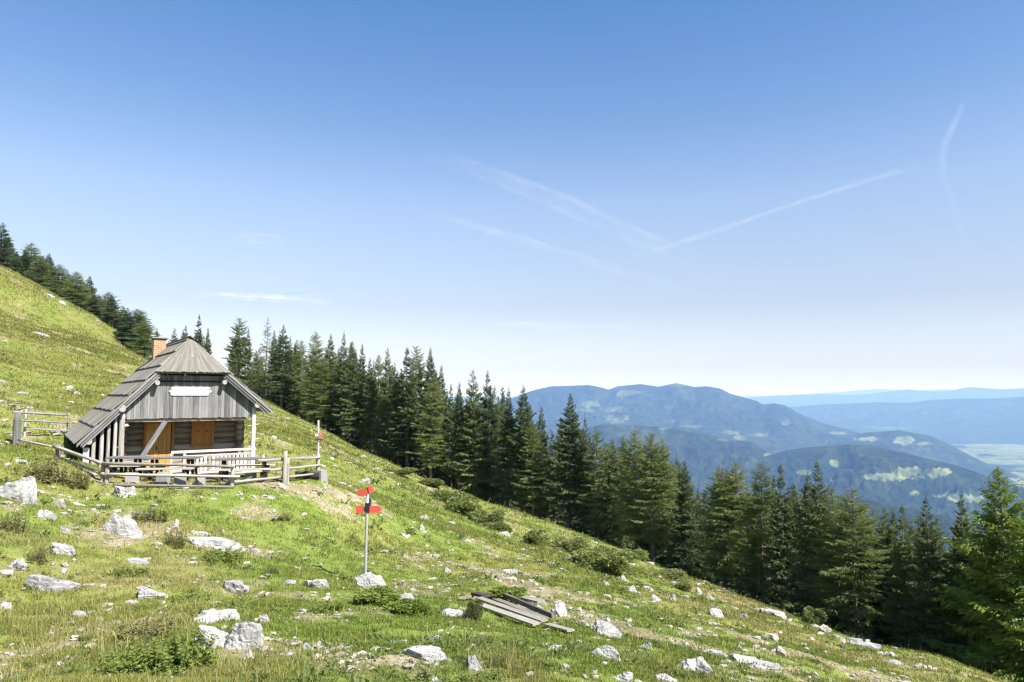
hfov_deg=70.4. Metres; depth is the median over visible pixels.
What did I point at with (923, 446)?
valley hills
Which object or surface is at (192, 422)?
window frame
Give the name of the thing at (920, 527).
larch tree
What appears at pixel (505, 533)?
rock
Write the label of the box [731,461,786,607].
larch tree
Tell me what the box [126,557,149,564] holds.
rock
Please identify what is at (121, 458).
picnic table
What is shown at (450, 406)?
spruce tree
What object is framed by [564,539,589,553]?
bush
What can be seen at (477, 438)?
larch tree
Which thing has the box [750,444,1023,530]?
hill
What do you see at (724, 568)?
larch tree
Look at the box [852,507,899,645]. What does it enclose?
spruce tree
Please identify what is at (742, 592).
spruce tree
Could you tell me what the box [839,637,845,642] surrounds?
rock
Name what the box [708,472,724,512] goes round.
larch tree
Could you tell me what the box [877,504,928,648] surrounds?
spruce tree
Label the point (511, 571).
rock
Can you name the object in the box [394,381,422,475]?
spruce tree
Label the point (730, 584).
spruce tree
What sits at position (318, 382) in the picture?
conifer tree
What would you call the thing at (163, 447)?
door
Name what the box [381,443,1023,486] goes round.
valley
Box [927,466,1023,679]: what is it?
larch tree
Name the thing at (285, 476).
rail fence
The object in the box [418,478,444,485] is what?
bush
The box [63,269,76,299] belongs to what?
spruce tree
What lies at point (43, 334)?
rock
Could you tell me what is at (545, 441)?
spruce tree
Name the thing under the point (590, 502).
larch tree
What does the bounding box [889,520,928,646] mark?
spruce tree
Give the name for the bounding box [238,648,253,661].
rock
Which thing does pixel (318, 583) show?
boulder
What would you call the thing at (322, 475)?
stone block
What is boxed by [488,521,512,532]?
bush
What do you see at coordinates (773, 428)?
mountain
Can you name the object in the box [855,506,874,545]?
larch tree
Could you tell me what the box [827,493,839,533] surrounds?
larch tree
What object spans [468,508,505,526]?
bush
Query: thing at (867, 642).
rock
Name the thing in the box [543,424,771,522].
hills
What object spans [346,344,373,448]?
spruce tree
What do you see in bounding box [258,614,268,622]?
rock
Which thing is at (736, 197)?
sky
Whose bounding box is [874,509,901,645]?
spruce tree
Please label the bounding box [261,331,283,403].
spruce tree
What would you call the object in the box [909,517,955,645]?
spruce tree
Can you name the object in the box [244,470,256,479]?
stone block
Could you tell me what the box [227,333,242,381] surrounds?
spruce tree
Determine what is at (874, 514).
larch tree
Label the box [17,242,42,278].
larch tree
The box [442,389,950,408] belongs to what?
horizon hills
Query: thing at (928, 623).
spruce tree
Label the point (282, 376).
spruce tree
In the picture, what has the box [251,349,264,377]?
larch tree
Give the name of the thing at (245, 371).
spruce tree
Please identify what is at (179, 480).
stone block
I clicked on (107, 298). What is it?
larch tree
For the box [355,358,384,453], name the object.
spruce tree
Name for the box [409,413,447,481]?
spruce tree
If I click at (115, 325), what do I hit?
spruce tree
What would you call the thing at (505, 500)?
spruce tree
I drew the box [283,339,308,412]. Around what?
conifer tree
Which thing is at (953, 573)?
spruce tree
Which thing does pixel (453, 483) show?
larch tree
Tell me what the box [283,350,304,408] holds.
spruce tree
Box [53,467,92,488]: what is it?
weed clump
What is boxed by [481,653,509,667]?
weed clump
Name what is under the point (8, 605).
rock
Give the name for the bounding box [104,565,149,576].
weed clump
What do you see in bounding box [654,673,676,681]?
rock
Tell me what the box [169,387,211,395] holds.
name board
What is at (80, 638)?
weed clump
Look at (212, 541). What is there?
boulder
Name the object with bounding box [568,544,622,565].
bush
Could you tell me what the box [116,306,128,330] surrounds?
spruce tree
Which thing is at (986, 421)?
long ridge
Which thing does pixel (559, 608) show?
rock
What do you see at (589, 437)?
spruce tree
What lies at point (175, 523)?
rock
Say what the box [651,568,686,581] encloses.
bush
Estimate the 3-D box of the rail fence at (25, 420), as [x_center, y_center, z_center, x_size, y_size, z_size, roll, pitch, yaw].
[-19.046,3.444,29.279,0.442,1.390,2.565,-1,-4,18]
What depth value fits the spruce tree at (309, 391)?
85.70 m
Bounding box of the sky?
[0,0,1023,396]
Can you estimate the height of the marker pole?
2.319 m
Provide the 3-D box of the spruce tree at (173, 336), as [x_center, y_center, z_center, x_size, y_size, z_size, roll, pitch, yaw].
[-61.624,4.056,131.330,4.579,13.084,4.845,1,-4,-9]
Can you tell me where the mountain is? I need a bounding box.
[458,383,860,453]
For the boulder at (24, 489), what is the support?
on the ground at (254, 508)
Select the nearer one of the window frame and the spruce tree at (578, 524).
the window frame
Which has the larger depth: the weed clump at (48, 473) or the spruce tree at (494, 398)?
the spruce tree at (494, 398)
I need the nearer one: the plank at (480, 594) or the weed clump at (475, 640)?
the weed clump at (475, 640)
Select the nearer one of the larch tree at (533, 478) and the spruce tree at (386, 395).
the larch tree at (533, 478)
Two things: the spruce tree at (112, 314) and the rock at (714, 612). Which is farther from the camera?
the spruce tree at (112, 314)
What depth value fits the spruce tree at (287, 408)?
87.00 m
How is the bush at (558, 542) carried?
on the ground at (254, 508)
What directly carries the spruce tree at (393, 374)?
on the ground at (254, 508)
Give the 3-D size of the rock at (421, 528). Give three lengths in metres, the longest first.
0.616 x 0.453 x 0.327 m
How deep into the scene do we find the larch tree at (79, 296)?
151.28 m
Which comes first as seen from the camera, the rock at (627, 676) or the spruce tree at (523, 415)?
the rock at (627, 676)
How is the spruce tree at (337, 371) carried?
on the ground at (254, 508)
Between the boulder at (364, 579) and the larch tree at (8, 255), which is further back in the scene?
the larch tree at (8, 255)
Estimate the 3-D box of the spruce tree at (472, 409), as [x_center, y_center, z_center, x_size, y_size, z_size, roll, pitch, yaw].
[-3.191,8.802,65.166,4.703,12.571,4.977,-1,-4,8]
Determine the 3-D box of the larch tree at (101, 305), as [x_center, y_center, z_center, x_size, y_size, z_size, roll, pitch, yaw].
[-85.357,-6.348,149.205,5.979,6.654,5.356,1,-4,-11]
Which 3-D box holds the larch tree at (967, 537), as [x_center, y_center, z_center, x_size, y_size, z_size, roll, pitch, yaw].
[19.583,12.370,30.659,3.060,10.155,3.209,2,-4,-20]
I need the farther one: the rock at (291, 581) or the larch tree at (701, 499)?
the larch tree at (701, 499)
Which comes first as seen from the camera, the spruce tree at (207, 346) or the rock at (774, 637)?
the rock at (774, 637)
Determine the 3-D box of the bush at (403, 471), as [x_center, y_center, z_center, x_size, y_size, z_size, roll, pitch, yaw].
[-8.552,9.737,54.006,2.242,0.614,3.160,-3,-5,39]
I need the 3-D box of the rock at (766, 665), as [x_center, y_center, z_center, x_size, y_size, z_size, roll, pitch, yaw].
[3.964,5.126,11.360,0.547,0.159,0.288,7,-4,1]
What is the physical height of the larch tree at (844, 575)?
7.257 m
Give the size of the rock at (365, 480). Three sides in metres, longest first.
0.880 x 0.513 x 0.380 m
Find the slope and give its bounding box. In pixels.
[701,495,1007,565]
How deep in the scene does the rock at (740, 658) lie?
11.60 m
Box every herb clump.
[350,584,401,606]
[382,598,436,616]
[481,585,529,603]
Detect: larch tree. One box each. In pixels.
[1,247,19,266]
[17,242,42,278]
[23,256,52,287]
[39,264,74,296]
[56,272,91,306]
[73,284,96,314]
[85,295,110,319]
[98,292,123,322]
[119,309,152,344]
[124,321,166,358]
[133,311,156,342]
[221,317,258,382]
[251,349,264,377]
[254,317,273,399]
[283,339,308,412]
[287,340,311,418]
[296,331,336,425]
[364,355,389,456]
[388,345,429,472]
[440,393,469,490]
[468,393,494,498]
[511,437,556,521]
[512,420,552,516]
[574,426,617,539]
[596,439,629,548]
[604,429,665,549]
[606,434,640,549]
[616,451,655,550]
[627,432,680,560]
[643,438,684,568]
[660,459,699,576]
[684,467,759,587]
[693,490,712,522]
[705,460,763,594]
[708,470,749,594]
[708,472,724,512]
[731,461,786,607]
[789,492,807,521]
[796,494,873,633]
[808,487,893,639]
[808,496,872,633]
[821,485,847,518]
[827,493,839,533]
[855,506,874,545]
[864,514,900,626]
[868,508,880,545]
[907,516,926,553]
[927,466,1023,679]
[928,569,1004,659]
[948,512,996,599]
[958,508,1023,681]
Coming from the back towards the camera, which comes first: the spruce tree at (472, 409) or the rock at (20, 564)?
the spruce tree at (472, 409)
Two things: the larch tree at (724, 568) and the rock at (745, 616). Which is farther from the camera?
the larch tree at (724, 568)
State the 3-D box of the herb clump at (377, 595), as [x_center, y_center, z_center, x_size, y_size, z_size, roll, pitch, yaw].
[-2.255,4.289,12.151,0.884,0.333,0.636,1,-4,-17]
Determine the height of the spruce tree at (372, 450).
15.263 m
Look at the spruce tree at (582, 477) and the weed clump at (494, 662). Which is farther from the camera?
the spruce tree at (582, 477)
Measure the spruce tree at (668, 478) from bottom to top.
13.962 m
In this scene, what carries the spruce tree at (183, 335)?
on the ground at (254, 508)
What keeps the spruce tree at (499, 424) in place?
on the ground at (254, 508)
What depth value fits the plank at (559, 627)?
11.29 m
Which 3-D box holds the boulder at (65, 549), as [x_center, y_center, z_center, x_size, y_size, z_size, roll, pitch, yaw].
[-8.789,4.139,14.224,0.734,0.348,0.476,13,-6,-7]
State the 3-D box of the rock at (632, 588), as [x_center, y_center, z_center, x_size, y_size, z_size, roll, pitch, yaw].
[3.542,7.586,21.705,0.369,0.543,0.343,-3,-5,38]
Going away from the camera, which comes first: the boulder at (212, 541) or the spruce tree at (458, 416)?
the boulder at (212, 541)
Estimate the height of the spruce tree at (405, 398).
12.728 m
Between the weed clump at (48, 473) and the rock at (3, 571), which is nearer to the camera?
the rock at (3, 571)
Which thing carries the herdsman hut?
on the ground at (254, 508)
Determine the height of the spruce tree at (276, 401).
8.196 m
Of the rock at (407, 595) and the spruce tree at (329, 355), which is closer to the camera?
the rock at (407, 595)
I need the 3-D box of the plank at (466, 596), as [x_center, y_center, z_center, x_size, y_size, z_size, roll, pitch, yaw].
[-0.895,5.143,14.582,0.100,0.361,1.359,0,-4,6]
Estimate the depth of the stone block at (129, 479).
23.32 m
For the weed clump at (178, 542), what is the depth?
16.51 m
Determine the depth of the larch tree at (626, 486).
56.26 m
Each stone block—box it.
[125,472,139,482]
[155,472,170,483]
[173,473,186,484]
[194,477,205,484]
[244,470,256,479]
[314,469,327,482]
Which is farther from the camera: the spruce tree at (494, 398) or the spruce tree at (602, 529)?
the spruce tree at (494, 398)
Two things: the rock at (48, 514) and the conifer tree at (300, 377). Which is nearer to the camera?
the rock at (48, 514)
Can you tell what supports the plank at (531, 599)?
on the ground at (254, 508)
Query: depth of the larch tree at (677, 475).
56.25 m
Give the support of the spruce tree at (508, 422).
on the ground at (254, 508)
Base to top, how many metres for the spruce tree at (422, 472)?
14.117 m
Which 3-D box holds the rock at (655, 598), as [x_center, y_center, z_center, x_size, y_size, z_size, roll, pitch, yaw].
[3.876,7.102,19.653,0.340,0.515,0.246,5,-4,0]
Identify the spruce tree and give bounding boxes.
[0,222,16,268]
[8,251,27,276]
[14,248,37,279]
[33,253,59,289]
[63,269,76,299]
[79,276,98,306]
[80,294,104,314]
[100,295,123,328]
[109,313,122,331]
[113,308,139,346]
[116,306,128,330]
[168,327,177,342]
[181,324,188,337]
[194,314,204,347]
[203,329,211,354]
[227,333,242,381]
[239,327,256,392]
[248,351,262,391]
[254,377,261,396]
[260,373,271,399]
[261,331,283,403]
[262,325,299,409]
[263,366,280,405]
[279,349,300,414]
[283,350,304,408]
[298,354,317,423]
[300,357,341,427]
[308,389,330,429]
[309,335,341,431]
[322,335,354,442]
[324,349,343,434]
[330,342,365,443]
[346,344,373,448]
[346,354,363,444]
[354,374,376,450]
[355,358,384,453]
[364,361,384,455]
[367,349,402,461]
[378,371,417,464]
[383,365,400,462]
[384,364,404,467]
[386,347,423,467]
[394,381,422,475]
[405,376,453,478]
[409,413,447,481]
[410,366,444,482]
[414,348,442,478]
[421,367,449,479]
[440,388,454,488]
[441,384,456,488]
[443,381,472,490]
[451,370,499,499]
[454,401,477,492]
[473,370,504,501]
[477,384,505,503]
[487,396,505,505]
[489,388,521,507]
[491,411,519,507]
[492,392,505,502]
[499,386,516,504]
[499,386,550,514]
[501,409,519,509]
[522,407,556,518]
[540,393,594,528]
[541,431,564,522]
[542,427,576,527]
[562,426,602,533]
[563,416,596,536]
[577,413,594,527]
[586,442,620,547]
[588,432,598,533]
[597,438,629,548]
[638,446,668,565]
[657,469,688,574]
[662,452,679,563]
[663,460,709,575]
[688,490,715,578]
[690,491,727,588]
[711,478,748,594]
[726,472,750,595]
[737,481,777,607]
[759,487,817,615]
[760,463,799,611]
[770,475,775,506]
[775,487,804,616]
[782,473,828,616]
[788,457,852,630]
[789,483,798,519]
[840,512,892,642]
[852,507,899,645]
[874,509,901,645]
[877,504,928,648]
[887,531,939,643]
[889,493,967,655]
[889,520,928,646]
[905,521,914,545]
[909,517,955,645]
[931,495,989,664]
[938,525,994,639]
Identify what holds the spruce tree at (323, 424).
on the ground at (254, 508)
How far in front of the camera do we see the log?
25.66 m
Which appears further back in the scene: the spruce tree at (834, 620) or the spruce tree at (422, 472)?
the spruce tree at (422, 472)
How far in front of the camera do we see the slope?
2824.62 m
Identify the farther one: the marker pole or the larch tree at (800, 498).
the larch tree at (800, 498)
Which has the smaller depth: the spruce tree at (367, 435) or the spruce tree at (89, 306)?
the spruce tree at (367, 435)
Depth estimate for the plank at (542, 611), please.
13.41 m
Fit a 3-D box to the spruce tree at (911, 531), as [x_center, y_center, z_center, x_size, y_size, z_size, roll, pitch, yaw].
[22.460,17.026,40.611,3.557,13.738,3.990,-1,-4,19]
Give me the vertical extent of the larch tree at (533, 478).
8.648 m
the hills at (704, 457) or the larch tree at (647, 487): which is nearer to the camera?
the larch tree at (647, 487)
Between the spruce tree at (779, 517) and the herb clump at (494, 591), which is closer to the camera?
the herb clump at (494, 591)
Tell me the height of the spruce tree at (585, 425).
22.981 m
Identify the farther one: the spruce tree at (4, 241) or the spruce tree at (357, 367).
the spruce tree at (4, 241)
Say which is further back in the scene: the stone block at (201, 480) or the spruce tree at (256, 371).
the spruce tree at (256, 371)
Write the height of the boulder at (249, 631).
0.757 m
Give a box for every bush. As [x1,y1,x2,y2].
[386,467,417,475]
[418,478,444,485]
[428,489,468,502]
[441,495,481,517]
[465,601,482,620]
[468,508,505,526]
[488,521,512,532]
[523,528,548,546]
[544,534,587,549]
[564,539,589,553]
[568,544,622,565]
[585,545,634,575]
[620,548,649,560]
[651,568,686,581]
[673,578,691,591]
[801,605,827,625]
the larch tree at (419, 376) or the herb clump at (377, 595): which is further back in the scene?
the larch tree at (419, 376)
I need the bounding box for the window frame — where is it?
[191,421,214,446]
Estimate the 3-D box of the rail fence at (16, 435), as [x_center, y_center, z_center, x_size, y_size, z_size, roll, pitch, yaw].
[-15.721,3.680,24.844,7.299,2.333,0.499,-3,-5,37]
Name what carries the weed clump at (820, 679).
on the ground at (254, 508)
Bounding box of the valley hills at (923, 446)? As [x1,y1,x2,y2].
[825,430,1022,482]
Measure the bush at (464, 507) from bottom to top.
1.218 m
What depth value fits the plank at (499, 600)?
13.48 m
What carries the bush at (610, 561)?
on the ground at (254, 508)
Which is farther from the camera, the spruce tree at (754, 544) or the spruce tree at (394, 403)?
the spruce tree at (394, 403)
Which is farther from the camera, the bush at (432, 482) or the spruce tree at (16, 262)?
the spruce tree at (16, 262)
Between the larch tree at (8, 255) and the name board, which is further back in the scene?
the larch tree at (8, 255)
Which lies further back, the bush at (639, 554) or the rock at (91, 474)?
the bush at (639, 554)
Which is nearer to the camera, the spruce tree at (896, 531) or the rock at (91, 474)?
the rock at (91, 474)
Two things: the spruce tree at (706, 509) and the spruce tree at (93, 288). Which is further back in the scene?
the spruce tree at (93, 288)
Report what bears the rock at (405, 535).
on the ground at (254, 508)
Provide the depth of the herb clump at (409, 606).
11.34 m
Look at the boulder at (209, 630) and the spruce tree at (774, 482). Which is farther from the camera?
the spruce tree at (774, 482)
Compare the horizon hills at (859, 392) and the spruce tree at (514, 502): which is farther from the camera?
the horizon hills at (859, 392)
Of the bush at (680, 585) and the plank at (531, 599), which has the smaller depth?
the plank at (531, 599)
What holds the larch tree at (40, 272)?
on the ground at (254, 508)
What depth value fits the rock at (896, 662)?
16.71 m
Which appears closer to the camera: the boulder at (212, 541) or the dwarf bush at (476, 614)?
the dwarf bush at (476, 614)
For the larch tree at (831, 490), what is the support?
on the ground at (254, 508)
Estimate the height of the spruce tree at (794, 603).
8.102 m
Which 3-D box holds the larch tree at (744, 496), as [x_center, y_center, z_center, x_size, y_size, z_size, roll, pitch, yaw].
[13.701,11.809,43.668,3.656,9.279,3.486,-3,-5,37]
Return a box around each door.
[145,423,158,472]
[158,423,170,471]
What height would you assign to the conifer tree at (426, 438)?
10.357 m
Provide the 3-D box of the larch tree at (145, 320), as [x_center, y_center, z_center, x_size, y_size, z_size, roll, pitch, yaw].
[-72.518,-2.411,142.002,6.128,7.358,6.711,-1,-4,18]
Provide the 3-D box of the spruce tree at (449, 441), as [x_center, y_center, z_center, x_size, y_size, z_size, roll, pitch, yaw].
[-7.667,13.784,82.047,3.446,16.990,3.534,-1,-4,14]
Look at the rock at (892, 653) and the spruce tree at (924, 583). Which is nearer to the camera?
the rock at (892, 653)
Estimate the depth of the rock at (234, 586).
12.84 m
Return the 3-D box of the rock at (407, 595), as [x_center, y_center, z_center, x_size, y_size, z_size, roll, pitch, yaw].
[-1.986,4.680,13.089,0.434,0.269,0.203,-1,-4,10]
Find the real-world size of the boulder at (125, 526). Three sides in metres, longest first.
0.980 x 0.922 x 0.496 m
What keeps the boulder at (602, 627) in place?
on the ground at (254, 508)
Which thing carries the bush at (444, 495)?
on the ground at (254, 508)
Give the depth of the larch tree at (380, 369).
74.93 m
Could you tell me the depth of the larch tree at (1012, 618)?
22.35 m
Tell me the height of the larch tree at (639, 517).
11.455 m
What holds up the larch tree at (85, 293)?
on the ground at (254, 508)
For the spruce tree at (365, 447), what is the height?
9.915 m
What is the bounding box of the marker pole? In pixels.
[315,420,322,453]
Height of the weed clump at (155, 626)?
0.312 m
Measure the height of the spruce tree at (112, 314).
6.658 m
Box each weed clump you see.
[0,510,29,532]
[12,455,68,483]
[27,545,47,564]
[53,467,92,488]
[78,631,96,642]
[95,637,168,675]
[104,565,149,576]
[117,612,177,644]
[131,506,169,522]
[137,631,219,676]
[164,529,186,548]
[201,543,245,564]
[267,565,279,573]
[270,514,292,520]
[303,597,343,613]
[458,668,508,681]
[473,631,495,644]
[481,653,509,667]
[812,676,831,681]
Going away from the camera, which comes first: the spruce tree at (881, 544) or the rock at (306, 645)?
the rock at (306, 645)
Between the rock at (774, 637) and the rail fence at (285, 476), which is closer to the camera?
the rock at (774, 637)
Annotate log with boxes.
[295,471,318,478]
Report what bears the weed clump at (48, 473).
on the ground at (254, 508)
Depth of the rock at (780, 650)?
12.56 m
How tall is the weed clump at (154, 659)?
0.370 m
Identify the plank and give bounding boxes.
[459,595,474,598]
[471,591,489,597]
[476,596,547,622]
[481,603,540,625]
[488,597,548,618]
[499,591,553,618]
[513,595,544,602]
[544,623,574,631]
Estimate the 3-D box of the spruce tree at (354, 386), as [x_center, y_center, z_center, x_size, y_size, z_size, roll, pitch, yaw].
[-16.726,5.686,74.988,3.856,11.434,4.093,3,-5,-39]
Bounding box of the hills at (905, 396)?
[748,387,1023,406]
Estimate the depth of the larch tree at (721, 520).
57.84 m
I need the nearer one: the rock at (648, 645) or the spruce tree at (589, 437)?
the rock at (648, 645)
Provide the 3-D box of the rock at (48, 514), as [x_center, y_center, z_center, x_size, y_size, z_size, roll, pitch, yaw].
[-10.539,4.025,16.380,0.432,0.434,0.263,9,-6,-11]
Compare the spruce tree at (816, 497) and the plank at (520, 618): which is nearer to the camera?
the plank at (520, 618)
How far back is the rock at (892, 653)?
20.15 m
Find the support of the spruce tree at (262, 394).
on the ground at (254, 508)
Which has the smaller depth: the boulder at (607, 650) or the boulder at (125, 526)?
the boulder at (607, 650)
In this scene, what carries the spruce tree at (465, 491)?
on the ground at (254, 508)
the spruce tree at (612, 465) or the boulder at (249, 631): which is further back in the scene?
the spruce tree at (612, 465)
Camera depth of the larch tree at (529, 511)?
68.18 m
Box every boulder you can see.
[0,476,36,504]
[25,575,79,591]
[50,542,75,555]
[102,513,141,538]
[188,536,244,551]
[193,608,239,623]
[195,625,227,647]
[211,621,263,650]
[304,579,329,588]
[355,572,385,587]
[589,645,620,662]
[592,620,621,638]
[676,656,712,675]
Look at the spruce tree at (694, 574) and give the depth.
48.67 m
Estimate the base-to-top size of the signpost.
2.612 m
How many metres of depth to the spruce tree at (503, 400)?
77.10 m
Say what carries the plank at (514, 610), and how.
on the ground at (254, 508)
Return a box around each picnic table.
[99,455,154,477]
[135,456,206,481]
[209,457,275,482]
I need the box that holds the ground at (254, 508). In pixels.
[0,266,1004,681]
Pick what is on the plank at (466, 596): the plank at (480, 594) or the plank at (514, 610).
the plank at (480, 594)
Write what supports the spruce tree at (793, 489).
on the ground at (254, 508)
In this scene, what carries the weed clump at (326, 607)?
on the ground at (254, 508)
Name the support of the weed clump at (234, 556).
on the ground at (254, 508)
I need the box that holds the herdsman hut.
[64,335,274,474]
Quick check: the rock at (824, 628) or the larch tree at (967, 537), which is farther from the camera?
the larch tree at (967, 537)
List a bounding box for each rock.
[0,569,13,576]
[0,602,11,608]
[7,558,27,571]
[33,331,49,336]
[37,509,56,519]
[54,498,65,507]
[59,526,70,533]
[72,610,85,617]
[82,471,97,475]
[113,486,135,497]
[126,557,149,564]
[138,586,168,598]
[169,519,178,529]
[191,530,211,536]
[223,580,248,594]
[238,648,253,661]
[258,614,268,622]
[284,579,295,583]
[303,642,310,648]
[361,478,369,483]
[399,532,410,537]
[399,593,414,599]
[400,645,446,662]
[419,523,425,532]
[442,608,467,618]
[466,655,482,671]
[499,531,509,536]
[501,568,520,573]
[551,600,566,616]
[613,671,632,681]
[626,585,636,591]
[641,641,651,649]
[650,594,661,602]
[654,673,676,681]
[704,649,727,657]
[708,608,723,617]
[729,653,757,663]
[740,613,747,618]
[751,660,781,669]
[754,608,786,618]
[764,633,778,641]
[770,646,786,655]
[818,624,831,632]
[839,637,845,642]
[847,638,880,649]
[878,651,894,655]
[888,659,901,664]
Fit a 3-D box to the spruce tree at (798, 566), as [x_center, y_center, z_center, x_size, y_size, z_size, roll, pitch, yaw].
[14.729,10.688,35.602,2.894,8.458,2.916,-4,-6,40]
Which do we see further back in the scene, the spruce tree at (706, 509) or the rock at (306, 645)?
the spruce tree at (706, 509)
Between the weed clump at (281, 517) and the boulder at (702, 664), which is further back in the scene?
the weed clump at (281, 517)
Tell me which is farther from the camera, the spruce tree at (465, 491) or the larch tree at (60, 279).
the larch tree at (60, 279)
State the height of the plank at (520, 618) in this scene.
0.211 m
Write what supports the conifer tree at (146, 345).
on the ground at (254, 508)
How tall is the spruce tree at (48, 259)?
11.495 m
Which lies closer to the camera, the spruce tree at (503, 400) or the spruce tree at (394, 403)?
the spruce tree at (394, 403)
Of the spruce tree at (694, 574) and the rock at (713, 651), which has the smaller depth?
the rock at (713, 651)
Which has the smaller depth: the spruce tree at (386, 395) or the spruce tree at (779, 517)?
the spruce tree at (779, 517)
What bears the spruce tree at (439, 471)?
on the ground at (254, 508)
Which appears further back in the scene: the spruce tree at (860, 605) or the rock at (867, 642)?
the spruce tree at (860, 605)
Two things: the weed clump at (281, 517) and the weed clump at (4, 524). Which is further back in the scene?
the weed clump at (281, 517)
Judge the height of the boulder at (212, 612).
0.346 m
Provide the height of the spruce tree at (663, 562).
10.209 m
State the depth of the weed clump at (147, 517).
18.67 m
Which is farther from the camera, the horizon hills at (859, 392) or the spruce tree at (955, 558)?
the horizon hills at (859, 392)
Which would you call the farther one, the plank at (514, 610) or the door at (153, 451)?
the door at (153, 451)
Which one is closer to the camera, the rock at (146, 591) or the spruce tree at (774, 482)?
the rock at (146, 591)
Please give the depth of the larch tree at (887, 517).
34.88 m
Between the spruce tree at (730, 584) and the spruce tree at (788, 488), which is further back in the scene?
the spruce tree at (730, 584)
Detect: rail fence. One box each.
[12,409,69,435]
[12,413,104,482]
[100,462,239,487]
[226,451,320,483]
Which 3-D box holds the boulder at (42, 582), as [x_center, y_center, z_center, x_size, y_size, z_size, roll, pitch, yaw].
[-7.600,4.063,11.992,0.817,0.349,0.400,10,-6,-11]
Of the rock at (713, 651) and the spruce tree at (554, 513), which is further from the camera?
the spruce tree at (554, 513)
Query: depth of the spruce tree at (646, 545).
56.57 m
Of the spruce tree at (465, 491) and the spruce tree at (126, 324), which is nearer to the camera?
the spruce tree at (465, 491)
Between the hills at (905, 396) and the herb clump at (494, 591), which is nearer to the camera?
the herb clump at (494, 591)
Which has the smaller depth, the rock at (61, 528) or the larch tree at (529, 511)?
the rock at (61, 528)
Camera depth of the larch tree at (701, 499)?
68.16 m
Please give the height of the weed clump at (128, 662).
0.337 m
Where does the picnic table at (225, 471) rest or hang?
on the ground at (254, 508)
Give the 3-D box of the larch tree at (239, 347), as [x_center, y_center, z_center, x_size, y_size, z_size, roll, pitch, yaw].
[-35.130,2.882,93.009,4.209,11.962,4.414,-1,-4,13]
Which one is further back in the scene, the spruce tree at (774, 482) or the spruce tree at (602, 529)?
the spruce tree at (602, 529)
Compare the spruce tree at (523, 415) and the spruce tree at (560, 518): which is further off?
the spruce tree at (560, 518)
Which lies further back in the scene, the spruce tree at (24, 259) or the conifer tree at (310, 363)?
the spruce tree at (24, 259)
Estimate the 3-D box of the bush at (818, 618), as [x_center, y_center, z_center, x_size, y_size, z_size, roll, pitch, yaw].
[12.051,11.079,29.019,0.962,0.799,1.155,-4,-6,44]
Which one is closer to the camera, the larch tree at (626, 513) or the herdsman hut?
the herdsman hut
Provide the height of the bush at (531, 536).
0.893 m
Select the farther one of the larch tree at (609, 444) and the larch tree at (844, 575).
the larch tree at (609, 444)
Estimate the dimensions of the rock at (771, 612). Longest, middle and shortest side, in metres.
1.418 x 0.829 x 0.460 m
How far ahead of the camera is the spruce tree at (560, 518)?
71.36 m
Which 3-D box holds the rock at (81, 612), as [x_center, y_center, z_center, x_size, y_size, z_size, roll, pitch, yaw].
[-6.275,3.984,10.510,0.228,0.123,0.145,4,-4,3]
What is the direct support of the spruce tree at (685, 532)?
on the ground at (254, 508)
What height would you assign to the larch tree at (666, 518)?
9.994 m
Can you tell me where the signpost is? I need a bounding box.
[356,485,381,572]
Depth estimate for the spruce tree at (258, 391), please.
91.79 m
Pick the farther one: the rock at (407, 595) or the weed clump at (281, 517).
the weed clump at (281, 517)
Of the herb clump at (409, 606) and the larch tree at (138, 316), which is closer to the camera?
the herb clump at (409, 606)
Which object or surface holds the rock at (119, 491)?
on the ground at (254, 508)
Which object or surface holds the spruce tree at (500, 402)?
on the ground at (254, 508)
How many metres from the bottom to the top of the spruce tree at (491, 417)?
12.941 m
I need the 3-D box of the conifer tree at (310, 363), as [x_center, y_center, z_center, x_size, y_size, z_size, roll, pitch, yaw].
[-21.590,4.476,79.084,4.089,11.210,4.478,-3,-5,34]
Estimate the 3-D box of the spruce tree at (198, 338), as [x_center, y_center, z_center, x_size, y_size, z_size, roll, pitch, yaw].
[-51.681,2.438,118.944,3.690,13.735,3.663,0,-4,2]
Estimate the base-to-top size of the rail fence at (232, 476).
1.094 m
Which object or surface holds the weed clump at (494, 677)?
on the ground at (254, 508)
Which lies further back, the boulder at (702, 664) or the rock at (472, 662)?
the boulder at (702, 664)
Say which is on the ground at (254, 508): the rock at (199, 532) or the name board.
the rock at (199, 532)
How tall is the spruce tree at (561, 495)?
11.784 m
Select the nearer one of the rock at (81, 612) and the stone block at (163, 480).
the rock at (81, 612)
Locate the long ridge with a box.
[789,397,1023,443]
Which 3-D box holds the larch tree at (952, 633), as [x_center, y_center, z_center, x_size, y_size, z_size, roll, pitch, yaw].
[16.188,10.790,25.762,3.551,5.515,3.539,3,-5,-38]
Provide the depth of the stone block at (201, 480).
23.34 m
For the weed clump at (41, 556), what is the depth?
13.34 m
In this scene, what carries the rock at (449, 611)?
on the ground at (254, 508)
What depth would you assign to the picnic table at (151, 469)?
24.18 m
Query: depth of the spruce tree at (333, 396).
84.36 m
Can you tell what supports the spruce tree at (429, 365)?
on the ground at (254, 508)
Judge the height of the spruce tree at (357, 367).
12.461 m

